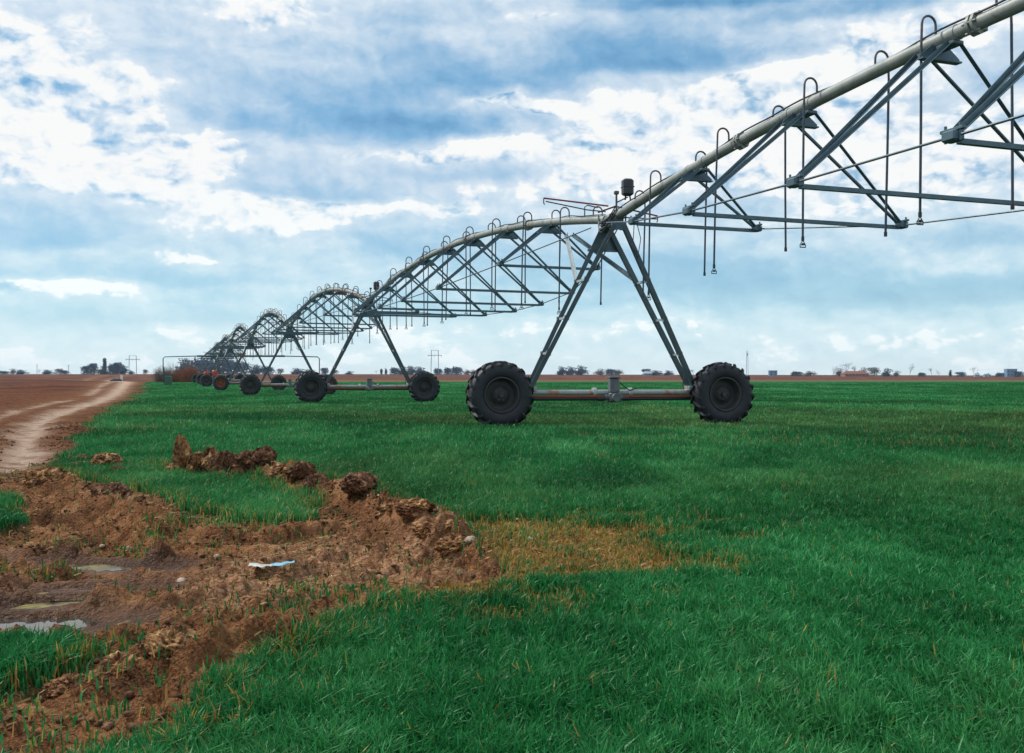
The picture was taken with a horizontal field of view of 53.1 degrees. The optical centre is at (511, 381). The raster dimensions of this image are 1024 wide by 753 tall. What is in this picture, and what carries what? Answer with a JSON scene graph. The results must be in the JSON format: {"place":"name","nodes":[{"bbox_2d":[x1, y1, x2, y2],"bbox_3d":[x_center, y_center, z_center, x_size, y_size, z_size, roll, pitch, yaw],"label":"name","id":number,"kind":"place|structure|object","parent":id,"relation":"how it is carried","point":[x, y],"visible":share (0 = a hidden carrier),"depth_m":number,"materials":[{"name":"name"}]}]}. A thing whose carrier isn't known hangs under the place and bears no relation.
{"place":"outdoors","nodes":[
{"label":"outdoors","id":0,"kind":"place"},
{"bbox_2d":[0,374,1023,752],"bbox_3d":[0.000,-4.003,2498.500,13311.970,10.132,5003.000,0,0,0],"label":"ground","id":1,"kind":"structure","parent":0,"point":[34,408],"depth_m":5.40,"materials":[{"name":"soil"}]},
{"bbox_2d":[0,371,12,373],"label":"tree","id":2,"kind":"object","parent":1,"relation":"on","point":[4,372],"visible":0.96,"depth_m":1140.25,"materials":[{"name":"grey plant"}]},
{"bbox_2d":[15,369,29,373],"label":"tree","id":3,"kind":"object","parent":1,"relation":"on","point":[20,371],"visible":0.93,"depth_m":1142.79,"materials":[{"name":"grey plant"}]},
{"bbox_2d":[11,601,80,608],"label":"puddle","id":4,"kind":"object","parent":1,"relation":"on","point":[43,605],"visible":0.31,"depth_m":4.48,"materials":[{"name":"liquid"}]},
{"bbox_2d":[41,370,54,373],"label":"tree","id":5,"kind":"object","parent":1,"relation":"on","point":[47,372],"visible":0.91,"depth_m":1144.84,"materials":[{"name":"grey plant"}]},
{"bbox_2d":[22,465,74,489],"bbox_3d":[-3.773,0.830,8.335,0.409,0.315,0.459,0,0,43],"label":"soil clod","id":6,"kind":"object","parent":1,"relation":"on","point":[38,477],"visible":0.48,"depth_m":8.20,"materials":[{"name":"brown soil"}]},
{"bbox_2d":[0,617,102,632],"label":"puddle","id":7,"kind":"object","parent":1,"relation":"on","point":[50,622],"visible":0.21,"depth_m":4.12,"materials":[{"name":"liquid"}]},
{"bbox_2d":[41,672,87,701],"bbox_3d":[-1.287,0.901,2.980,0.151,0.108,0.212,0,0,-25],"label":"soil clod","id":8,"kind":"object","parent":1,"relation":"on","point":[58,684],"visible":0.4,"depth_m":2.94,"materials":[{"name":"brown soil"}]},
{"bbox_2d":[38,588,94,600],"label":"puddle","id":9,"kind":"object","parent":1,"relation":"on","point":[68,600],"visible":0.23,"depth_m":4.57,"materials":[{"name":"liquid"}]},
{"bbox_2d":[80,366,90,373],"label":"tree","id":10,"kind":"object","parent":1,"relation":"on","point":[85,369],"visible":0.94,"depth_m":991.69,"materials":[{"name":"grey plant"}]},
{"bbox_2d":[40,563,133,570],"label":"puddle","id":11,"kind":"object","parent":1,"relation":"on","point":[97,567],"visible":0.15,"depth_m":5.36,"materials":[{"name":"liquid"}]},
{"bbox_2d":[88,363,97,373],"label":"tree","id":12,"kind":"object","parent":1,"relation":"on","point":[92,366],"visible":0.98,"depth_m":993.37,"materials":[{"name":"grey plant"}]},
{"bbox_2d":[96,365,110,373],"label":"tree","id":13,"kind":"object","parent":1,"relation":"on","point":[102,371],"visible":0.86,"depth_m":1000.31,"materials":[{"name":"grey plant"}]},
{"bbox_2d":[102,358,107,370],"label":"tree","id":14,"kind":"object","parent":1,"relation":"on","point":[104,362],"visible":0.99,"depth_m":1006.77,"materials":[{"name":"grey plant"}]},
{"bbox_2d":[90,452,122,464],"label":"soil clod","id":15,"kind":"object","parent":1,"relation":"on","point":[102,458],"visible":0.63,"depth_m":10.17,"materials":[{"name":"brown soil"}]},
{"bbox_2d":[90,482,132,499],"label":"soil clod","id":16,"kind":"object","parent":1,"relation":"on","point":[123,490],"visible":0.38,"depth_m":7.28,"materials":[{"name":"brown soil"}]},
{"bbox_2d":[108,364,116,373],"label":"tree","id":17,"kind":"object","parent":1,"relation":"on","point":[109,371],"visible":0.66,"depth_m":1004.97,"materials":[{"name":"grey plant"}]},
{"bbox_2d":[111,362,122,373],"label":"tree","id":18,"kind":"object","parent":1,"relation":"on","point":[116,365],"visible":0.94,"depth_m":998.65,"materials":[{"name":"grey plant"}]},
{"bbox_2d":[94,650,142,672],"bbox_3d":[-1.239,0.933,3.230,0.186,0.157,0.157,0,0,-1],"label":"soil clod","id":19,"kind":"object","parent":1,"relation":"on","point":[116,657],"visible":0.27,"depth_m":3.22,"materials":[{"name":"brown soil"}]},
{"bbox_2d":[110,465,126,470],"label":"soil clod","id":20,"kind":"object","parent":1,"relation":"on","point":[117,467],"visible":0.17,"depth_m":9.53,"materials":[{"name":"brown soil"}]},
{"bbox_2d":[118,364,130,373],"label":"tree","id":21,"kind":"object","parent":1,"relation":"on","point":[124,370],"visible":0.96,"depth_m":996.76,"materials":[{"name":"grey plant"}]},
{"bbox_2d":[125,356,139,374],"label":"power pylon","id":22,"kind":"object","parent":1,"relation":"on","point":[129,359],"visible":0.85,"depth_m":899.83,"materials":[{"name":"grey metal"}]},
{"bbox_2d":[123,494,158,505],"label":"soil clod","id":23,"kind":"object","parent":1,"relation":"on","point":[143,498],"visible":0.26,"depth_m":6.99,"materials":[{"name":"brown soil"}]},
{"bbox_2d":[151,365,171,381],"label":"bush","id":24,"kind":"object","parent":1,"relation":"on","point":[158,376],"visible":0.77,"depth_m":169.56,"materials":[{"name":"plant"}]},
{"bbox_2d":[164,367,171,384],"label":"valve box","id":25,"kind":"object","parent":1,"relation":"on","point":[167,380],"visible":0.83,"depth_m":117.77,"materials":[{"name":"green metal"}]},
{"bbox_2d":[140,625,198,659],"bbox_3d":[-1.081,0.832,3.243,0.166,0.122,0.201,0,0,32],"label":"soil clod","id":26,"kind":"object","parent":1,"relation":"on","point":[163,636],"visible":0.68,"depth_m":3.19,"materials":[{"name":"brown soil"}]},
{"bbox_2d":[162,362,176,379],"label":"bush","id":27,"kind":"object","parent":1,"relation":"on","point":[171,368],"visible":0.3,"depth_m":176.03,"materials":[{"name":"plant"}]},
{"bbox_2d":[170,369,185,381],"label":"bush","id":28,"kind":"object","parent":1,"relation":"on","point":[174,376],"visible":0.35,"depth_m":171.39,"materials":[{"name":"brown plant"}]},
{"bbox_2d":[172,432,191,470],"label":"soil clod","id":29,"kind":"object","parent":1,"relation":"on","point":[182,450],"visible":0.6,"depth_m":9.37,"materials":[{"name":"brown soil"}]},
{"bbox_2d":[177,577,187,582],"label":"stone","id":30,"kind":"object","parent":1,"relation":"on","point":[180,579],"visible":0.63,"depth_m":4.81,"materials":[{"name":"grey stone"}]},
{"bbox_2d":[175,357,196,371],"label":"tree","id":31,"kind":"object","parent":1,"relation":"on","point":[185,366],"visible":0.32,"depth_m":175.79,"materials":[{"name":"plant"}]},
{"bbox_2d":[175,358,197,370],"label":"tree","id":32,"kind":"object","parent":1,"relation":"on","point":[183,363],"visible":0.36,"depth_m":1173.51,"materials":[{"name":"grey plant"}]},
{"bbox_2d":[176,364,200,381],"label":"bush","id":33,"kind":"object","parent":1,"relation":"on","point":[188,374],"visible":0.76,"depth_m":167.39,"materials":[{"name":"brown plant"}]},
{"bbox_2d":[186,451,202,473],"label":"soil clod","id":34,"kind":"object","parent":1,"relation":"on","point":[193,461],"visible":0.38,"depth_m":9.21,"materials":[{"name":"brown soil"}]},
{"bbox_2d":[190,357,211,373],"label":"tree","id":35,"kind":"object","parent":1,"relation":"on","point":[197,362],"visible":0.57,"depth_m":1173.92,"materials":[{"name":"grey plant"}]},
{"bbox_2d":[191,369,217,380],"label":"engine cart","id":36,"kind":"object","parent":1,"relation":"on","point":[212,373],"visible":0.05,"depth_m":130.86,"materials":[{"name":"metal"}]},
{"bbox_2d":[201,446,215,471],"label":"soil clod","id":37,"kind":"object","parent":1,"relation":"on","point":[208,453],"visible":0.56,"depth_m":9.13,"materials":[{"name":"brown soil"}]},
{"bbox_2d":[191,349,233,382],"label":"irrigation tower","id":38,"kind":"structure","parent":1,"relation":"on","point":[194,376],"depth_m":150.89,"materials":[{"name":"metal"}]},
{"bbox_2d":[200,342,233,364],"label":"irrigation span","id":39,"kind":"object","parent":38,"relation":"attached to","point":[213,358],"visible":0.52,"depth_m":140.56,"materials":[{"name":"grey metal"}]},
{"bbox_2d":[198,359,232,373],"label":"tree","id":40,"kind":"object","parent":1,"relation":"on","point":[209,367],"visible":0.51,"depth_m":1166.86,"materials":[{"name":"grey plant"}]},
{"bbox_2d":[196,349,243,383],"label":"irrigation tower","id":41,"kind":"structure","parent":1,"relation":"on","point":[238,376],"depth_m":130.35,"materials":[{"name":"metal"}]},
{"bbox_2d":[209,450,235,473],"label":"soil clod","id":42,"kind":"object","parent":1,"relation":"on","point":[222,459],"visible":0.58,"depth_m":9.03,"materials":[{"name":"brown soil"}]},
{"bbox_2d":[215,359,239,373],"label":"tree","id":43,"kind":"object","parent":1,"relation":"on","point":[224,364],"visible":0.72,"depth_m":1166.06,"materials":[{"name":"grey plant"}]},
{"bbox_2d":[200,341,257,385],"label":"irrigation tower","id":44,"kind":"structure","parent":1,"relation":"on","point":[206,379],"depth_m":107.29,"materials":[{"name":"metal"}]},
{"bbox_2d":[205,334,245,363],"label":"irrigation span","id":45,"kind":"object","parent":44,"relation":"attached to","point":[216,353],"visible":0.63,"depth_m":118.06,"materials":[{"name":"grey metal"}]},
{"bbox_2d":[163,354,319,377],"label":"overhead boom","id":46,"kind":"object","parent":1,"relation":"on","point":[244,355],"visible":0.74,"depth_m":138.93,"materials":[{"name":"metal"}]},
{"bbox_2d":[231,360,253,373],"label":"tree","id":47,"kind":"object","parent":1,"relation":"on","point":[244,367],"visible":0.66,"depth_m":1171.01,"materials":[{"name":"grey plant"}]},
{"bbox_2d":[233,449,262,474],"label":"soil clod","id":48,"kind":"object","parent":1,"relation":"on","point":[246,460],"visible":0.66,"depth_m":8.86,"materials":[{"name":"brown soil"}]},
{"bbox_2d":[254,445,277,466],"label":"soil clod","id":49,"kind":"object","parent":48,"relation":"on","point":[268,454],"visible":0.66,"depth_m":8.91,"materials":[{"name":"brown soil"}]},
{"bbox_2d":[212,333,286,389],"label":"irrigation tower","id":50,"kind":"structure","parent":1,"relation":"on","point":[221,382],"depth_m":85.51,"materials":[{"name":"metal"}]},
{"bbox_2d":[214,323,264,360],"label":"irrigation span","id":51,"kind":"object","parent":50,"relation":"attached to","point":[237,328],"visible":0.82,"depth_m":95.63,"materials":[{"name":"grey metal"}]},
{"bbox_2d":[249,364,263,373],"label":"tree","id":52,"kind":"object","parent":1,"relation":"on","point":[256,369],"visible":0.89,"depth_m":1179.46,"materials":[{"name":"grey plant"}]},
{"bbox_2d":[262,366,275,373],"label":"tree","id":53,"kind":"object","parent":1,"relation":"on","point":[271,369],"visible":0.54,"depth_m":1176.43,"materials":[{"name":"grey plant"}]},
{"bbox_2d":[249,561,294,567],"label":"plastic litter","id":54,"kind":"object","parent":1,"relation":"on","point":[269,565],"visible":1,"depth_m":5.06,"materials":[{"name":"white plastic"}]},
{"bbox_2d":[268,461,287,481],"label":"soil clod","id":55,"kind":"object","parent":1,"relation":"on","point":[276,469],"visible":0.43,"depth_m":8.25,"materials":[{"name":"brown soil"}]},
{"bbox_2d":[239,317,337,394],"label":"irrigation tower","id":56,"kind":"structure","parent":1,"relation":"on","point":[249,384],"depth_m":63.80,"materials":[{"name":"metal"}]},
{"bbox_2d":[234,308,303,356],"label":"irrigation span","id":57,"kind":"object","parent":56,"relation":"attached to","point":[273,314],"visible":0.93,"depth_m":74.45,"materials":[{"name":"grey metal"}]},
{"bbox_2d":[290,369,304,373],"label":"tree","id":58,"kind":"object","parent":1,"relation":"on","point":[295,371],"visible":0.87,"depth_m":1178.03,"materials":[{"name":"grey plant"}]},
{"bbox_2d":[285,460,316,482],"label":"soil clod","id":59,"kind":"object","parent":1,"relation":"on","point":[299,470],"visible":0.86,"depth_m":7.90,"materials":[{"name":"brown soil"}]},
{"bbox_2d":[302,472,329,489],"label":"soil clod","id":60,"kind":"object","parent":1,"relation":"on","point":[310,480],"visible":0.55,"depth_m":7.60,"materials":[{"name":"brown soil"}]},
{"bbox_2d":[0,421,647,738],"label":"soil crumbs","id":61,"kind":"object","parent":1,"relation":"on","point":[107,726],"visible":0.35,"depth_m":5.56,"materials":[{"name":"brown soil"}]},
{"bbox_2d":[320,368,328,373],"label":"tree","id":62,"kind":"object","parent":1,"relation":"on","point":[324,370],"visible":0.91,"depth_m":1194.04,"materials":[{"name":"grey plant"}]},
{"bbox_2d":[338,471,377,495],"bbox_3d":[-1.049,0.703,6.995,0.274,0.183,0.304,0,0,0],"label":"soil clod","id":63,"kind":"object","parent":1,"relation":"on","point":[361,483],"visible":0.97,"depth_m":6.91,"materials":[{"name":"brown soil"}]},
{"bbox_2d":[294,281,439,401],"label":"irrigation tower","id":64,"kind":"structure","parent":1,"relation":"on","point":[314,386],"depth_m":42.49,"materials":[{"name":"metal"}]},
{"bbox_2d":[271,283,380,350],"bbox_3d":[-9.960,-3.267,53.450,4.470,3.318,22.671,0,0,-20],"label":"irrigation span","id":65,"kind":"object","parent":64,"relation":"attached to","point":[322,293],"visible":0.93,"depth_m":51.29,"materials":[{"name":"grey metal"}]},
{"bbox_2d":[2,461,761,727],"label":"straw litter","id":66,"kind":"object","parent":1,"relation":"on","point":[459,585],"visible":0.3,"depth_m":5.32,"materials":[{"name":"beige plant"}]},
{"bbox_2d":[375,501,393,518],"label":"soil clod","id":67,"kind":"object","parent":1,"relation":"on","point":[386,506],"visible":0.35,"depth_m":6.42,"materials":[{"name":"brown soil"}]},
{"bbox_2d":[389,367,398,374],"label":"tree","id":68,"kind":"object","parent":1,"relation":"on","point":[393,370],"visible":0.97,"depth_m":1203.45,"materials":[{"name":"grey plant"}]},
{"bbox_2d":[396,366,410,374],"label":"tree","id":69,"kind":"object","parent":1,"relation":"on","point":[399,372],"visible":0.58,"depth_m":1201.38,"materials":[{"name":"grey plant"}]},
{"bbox_2d":[406,367,415,374],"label":"tree","id":70,"kind":"object","parent":1,"relation":"on","point":[411,371],"visible":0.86,"depth_m":1205.62,"materials":[{"name":"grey plant"}]},
{"bbox_2d":[394,497,436,519],"bbox_3d":[-0.583,0.759,6.106,0.289,0.146,0.231,0,0,32],"label":"soil clod","id":71,"kind":"object","parent":1,"relation":"on","point":[411,508],"visible":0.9,"depth_m":6.02,"materials":[{"name":"brown soil"}]},
{"bbox_2d":[414,366,425,373],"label":"tree","id":72,"kind":"object","parent":1,"relation":"on","point":[419,369],"visible":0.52,"depth_m":1191.19,"materials":[{"name":"grey plant"}]},
{"bbox_2d":[428,350,441,375],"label":"power pylon","id":73,"kind":"object","parent":1,"relation":"on","point":[431,355],"visible":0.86,"depth_m":899.83,"materials":[{"name":"grey metal"}]},
{"bbox_2d":[433,368,442,374],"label":"tree","id":74,"kind":"object","parent":1,"relation":"on","point":[435,372],"visible":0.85,"depth_m":1196.98,"materials":[{"name":"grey plant"}]},
{"bbox_2d":[409,513,467,539],"bbox_3d":[-0.380,0.796,5.570,0.300,0.160,0.326,0,0,-33],"label":"soil clod","id":75,"kind":"object","parent":1,"relation":"on","point":[421,527],"visible":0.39,"depth_m":5.50,"materials":[{"name":"brown soil"}]},
{"bbox_2d":[443,367,451,374],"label":"tree","id":76,"kind":"object","parent":1,"relation":"on","point":[447,371],"visible":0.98,"depth_m":1202.10,"materials":[{"name":"grey plant"}]},
{"bbox_2d":[433,533,475,557],"bbox_3d":[-0.280,0.859,5.305,0.255,0.141,0.223,0,0,0],"label":"soil clod","id":77,"kind":"object","parent":1,"relation":"on","point":[444,547],"visible":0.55,"depth_m":5.22,"materials":[{"name":"brown soil"}]},
{"bbox_2d":[450,366,464,374],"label":"tree","id":78,"kind":"object","parent":1,"relation":"on","point":[456,370],"visible":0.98,"depth_m":1191.08,"materials":[{"name":"grey plant"}]},
{"bbox_2d":[464,536,474,542],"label":"stone","id":79,"kind":"object","parent":1,"relation":"on","point":[469,538],"visible":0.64,"depth_m":5.18,"materials":[{"name":"grey stone"}]},
{"bbox_2d":[0,382,1023,752],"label":"crop grass","id":80,"kind":"structure","parent":1,"relation":"on","point":[848,598],"depth_m":4.22,"materials":[{"name":"green plant"}]},
{"bbox_2d":[555,366,568,374],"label":"tree","id":81,"kind":"object","parent":1,"relation":"on","point":[563,371],"visible":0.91,"depth_m":1179.04,"materials":[{"name":"grey plant"}]},
{"bbox_2d":[565,366,576,374],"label":"tree","id":82,"kind":"object","parent":1,"relation":"on","point":[572,370],"visible":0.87,"depth_m":1183.47,"materials":[{"name":"grey plant"}]},
{"bbox_2d":[575,365,589,374],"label":"tree","id":83,"kind":"object","parent":1,"relation":"on","point":[581,371],"visible":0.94,"depth_m":1174.60,"materials":[{"name":"grey plant"}]},
{"bbox_2d":[591,368,608,374],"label":"tree","id":84,"kind":"object","parent":1,"relation":"on","point":[599,372],"visible":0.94,"depth_m":1181.55,"materials":[{"name":"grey plant"}]},
{"bbox_2d":[465,178,754,425],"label":"irrigation tower","id":85,"kind":"structure","parent":1,"relation":"on","point":[500,392],"depth_m":20.80,"materials":[{"name":"metal"}]},
{"bbox_2d":[352,206,616,333],"bbox_3d":[-1.960,-2.989,31.750,4.470,2.983,22.669,0,0,-20],"label":"irrigation span","id":86,"kind":"object","parent":85,"relation":"attached to","point":[551,225],"visible":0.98,"depth_m":29.08,"materials":[{"name":"grey metal"}]},
{"bbox_2d":[606,0,1023,299],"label":"irrigation span","id":87,"kind":"object","parent":85,"relation":"attached to","point":[935,49],"visible":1,"depth_m":13.12,"materials":[{"name":"grey metal"}]},
{"bbox_2d":[605,369,618,374],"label":"tree","id":88,"kind":"object","parent":1,"relation":"on","point":[611,371],"visible":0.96,"depth_m":1178.36,"materials":[{"name":"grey plant"}]},
{"bbox_2d":[643,371,651,375],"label":"building","id":89,"kind":"structure","parent":1,"relation":"on","point":[647,373],"depth_m":1147.61,"materials":[{"name":"brick"}]},
{"bbox_2d":[650,370,663,374],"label":"tree","id":90,"kind":"object","parent":1,"relation":"on","point":[656,372],"visible":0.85,"depth_m":1182.60,"materials":[{"name":"grey plant"}]},
{"bbox_2d":[664,370,674,375],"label":"tree","id":91,"kind":"object","parent":1,"relation":"on","point":[668,373],"visible":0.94,"depth_m":1185.15,"materials":[{"name":"grey plant"}]},
{"bbox_2d":[768,370,777,375],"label":"building","id":92,"kind":"structure","parent":1,"relation":"on","point":[772,372],"depth_m":1147.35,"materials":[{"name":"white"}]},
{"bbox_2d":[790,371,803,375],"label":"tree","id":93,"kind":"object","parent":1,"relation":"on","point":[796,373],"visible":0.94,"depth_m":1120.71,"materials":[{"name":"grey plant"}]},
{"bbox_2d":[803,371,817,375],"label":"tree","id":94,"kind":"object","parent":1,"relation":"on","point":[810,373],"visible":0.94,"depth_m":1111.87,"materials":[{"name":"grey plant"}]},
{"bbox_2d":[835,368,845,375],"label":"tree","id":95,"kind":"object","parent":1,"relation":"on","point":[838,373],"visible":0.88,"depth_m":1121.76,"materials":[{"name":"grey plant"}]},
{"bbox_2d":[841,370,868,376],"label":"farmhouse","id":96,"kind":"object","parent":1,"relation":"on","point":[859,373],"visible":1,"depth_m":1072.98,"materials":[{"name":"brick"}]},
{"bbox_2d":[867,367,879,375],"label":"tree","id":97,"kind":"object","parent":1,"relation":"on","point":[874,370],"visible":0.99,"depth_m":1117.05,"materials":[{"name":"grey plant"}]},
{"bbox_2d":[881,368,892,375],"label":"tree","id":98,"kind":"object","parent":1,"relation":"on","point":[884,373],"visible":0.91,"depth_m":1121.25,"materials":[{"name":"grey plant"}]},
{"bbox_2d":[917,372,926,376],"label":"tree","id":99,"kind":"object","parent":1,"relation":"on","point":[920,374],"visible":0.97,"depth_m":1114.77,"materials":[{"name":"grey plant"}]},
{"bbox_2d":[954,372,966,376],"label":"tree","id":100,"kind":"object","parent":1,"relation":"on","point":[961,374],"visible":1,"depth_m":1111.99,"materials":[{"name":"grey plant"}]},
{"bbox_2d":[995,372,1004,376],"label":"tree","id":101,"kind":"object","parent":1,"relation":"on","point":[999,374],"visible":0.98,"depth_m":1117.10,"materials":[{"name":"grey plant"}]},
{"bbox_2d":[1004,369,1016,376],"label":"building","id":102,"kind":"structure","parent":1,"relation":"on","point":[1009,372],"depth_m":1126.61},
{"bbox_2d":[1014,371,1023,376],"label":"building","id":103,"kind":"structure","parent":1,"relation":"on","point":[1018,373],"depth_m":1123.45,"materials":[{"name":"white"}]},
{"bbox_2d":[0,0,1023,374],"label":"sky","id":104,"kind":"structure","parent":0,"point":[174,174],"materials":[{"name":"blue"}]}
]}

